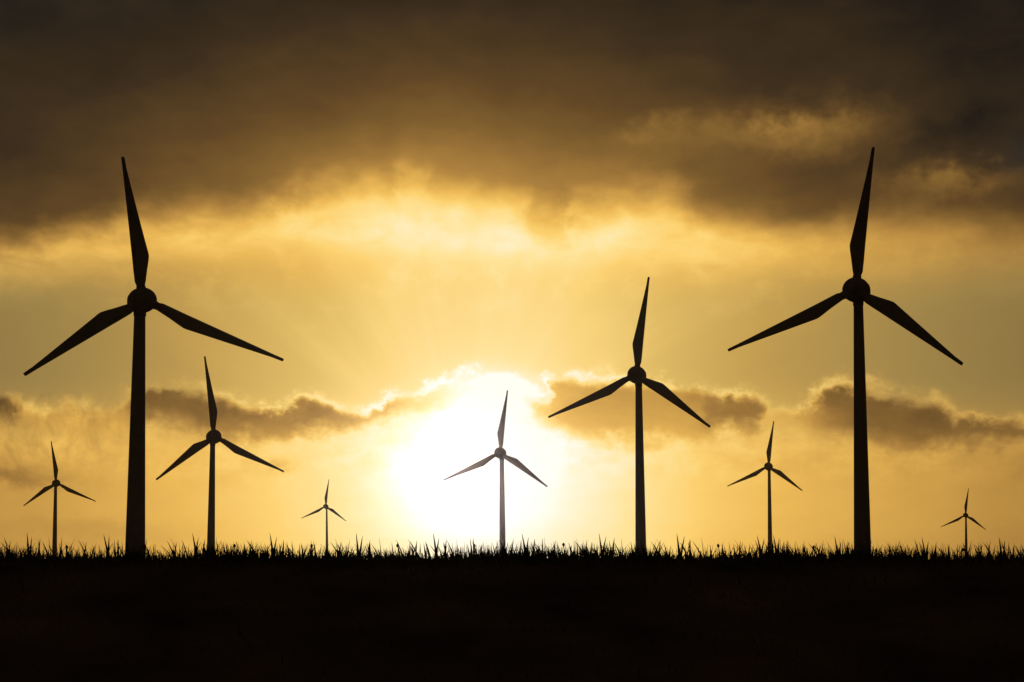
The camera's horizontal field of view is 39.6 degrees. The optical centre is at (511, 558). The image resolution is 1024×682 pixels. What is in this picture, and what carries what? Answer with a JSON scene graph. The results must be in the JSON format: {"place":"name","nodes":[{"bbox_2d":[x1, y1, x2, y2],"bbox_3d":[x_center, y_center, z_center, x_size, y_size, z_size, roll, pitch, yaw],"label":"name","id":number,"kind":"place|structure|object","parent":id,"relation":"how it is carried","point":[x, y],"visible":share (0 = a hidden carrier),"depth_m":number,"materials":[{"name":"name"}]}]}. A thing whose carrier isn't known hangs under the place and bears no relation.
{"place":"outdoors","nodes":[
{"label":"outdoors","id":0,"kind":"place"},
{"bbox_2d":[0,533,1023,681],"bbox_3d":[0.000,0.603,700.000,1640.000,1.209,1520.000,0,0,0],"label":"ground","id":1,"kind":"structure","parent":0,"point":[300,664],"depth_m":8.05,"materials":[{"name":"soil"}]},
{"bbox_2d":[23,441,95,556],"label":"wind turbine","id":2,"kind":"object","parent":1,"relation":"on","point":[55,483],"visible":1,"depth_m":1268.61,"materials":[{"name":"paint"}]},
{"bbox_2d":[23,157,283,556],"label":"wind turbine","id":3,"kind":"object","parent":1,"relation":"on","point":[141,299],"visible":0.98,"depth_m":423.05,"materials":[{"name":"paint"}]},
{"bbox_2d":[156,356,283,552],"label":"wind turbine","id":4,"kind":"object","parent":1,"relation":"on","point":[213,436],"visible":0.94,"depth_m":737.37,"materials":[{"name":"paint"}]},
{"bbox_2d":[302,480,345,550],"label":"wind turbine","id":5,"kind":"object","parent":1,"relation":"on","point":[326,506],"visible":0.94,"depth_m":962.21,"materials":[{"name":"paint"}]},
{"bbox_2d":[443,390,546,555],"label":"wind turbine","id":6,"kind":"object","parent":1,"relation":"on","point":[500,453],"visible":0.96,"depth_m":940.38,"materials":[{"name":"paint"}]},
{"bbox_2d":[548,277,710,553],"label":"wind turbine","id":7,"kind":"object","parent":1,"relation":"on","point":[636,374],"visible":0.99,"depth_m":604.25,"materials":[{"name":"paint"}]},
{"bbox_2d":[727,421,801,550],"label":"wind turbine","id":8,"kind":"object","parent":1,"relation":"on","point":[768,465],"visible":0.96,"depth_m":1303.57,"materials":[{"name":"paint"}]},
{"bbox_2d":[728,147,962,554],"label":"wind turbine","id":9,"kind":"object","parent":1,"relation":"on","point":[856,290],"visible":0.98,"depth_m":427.40,"materials":[{"name":"paint"}]},
{"bbox_2d":[941,488,985,552],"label":"wind turbine","id":10,"kind":"object","parent":1,"relation":"on","point":[965,515],"visible":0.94,"depth_m":1279.25,"materials":[{"name":"paint"}]},
{"bbox_2d":[0,0,1023,558],"label":"sky","id":11,"kind":"structure","parent":0,"point":[431,211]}
]}

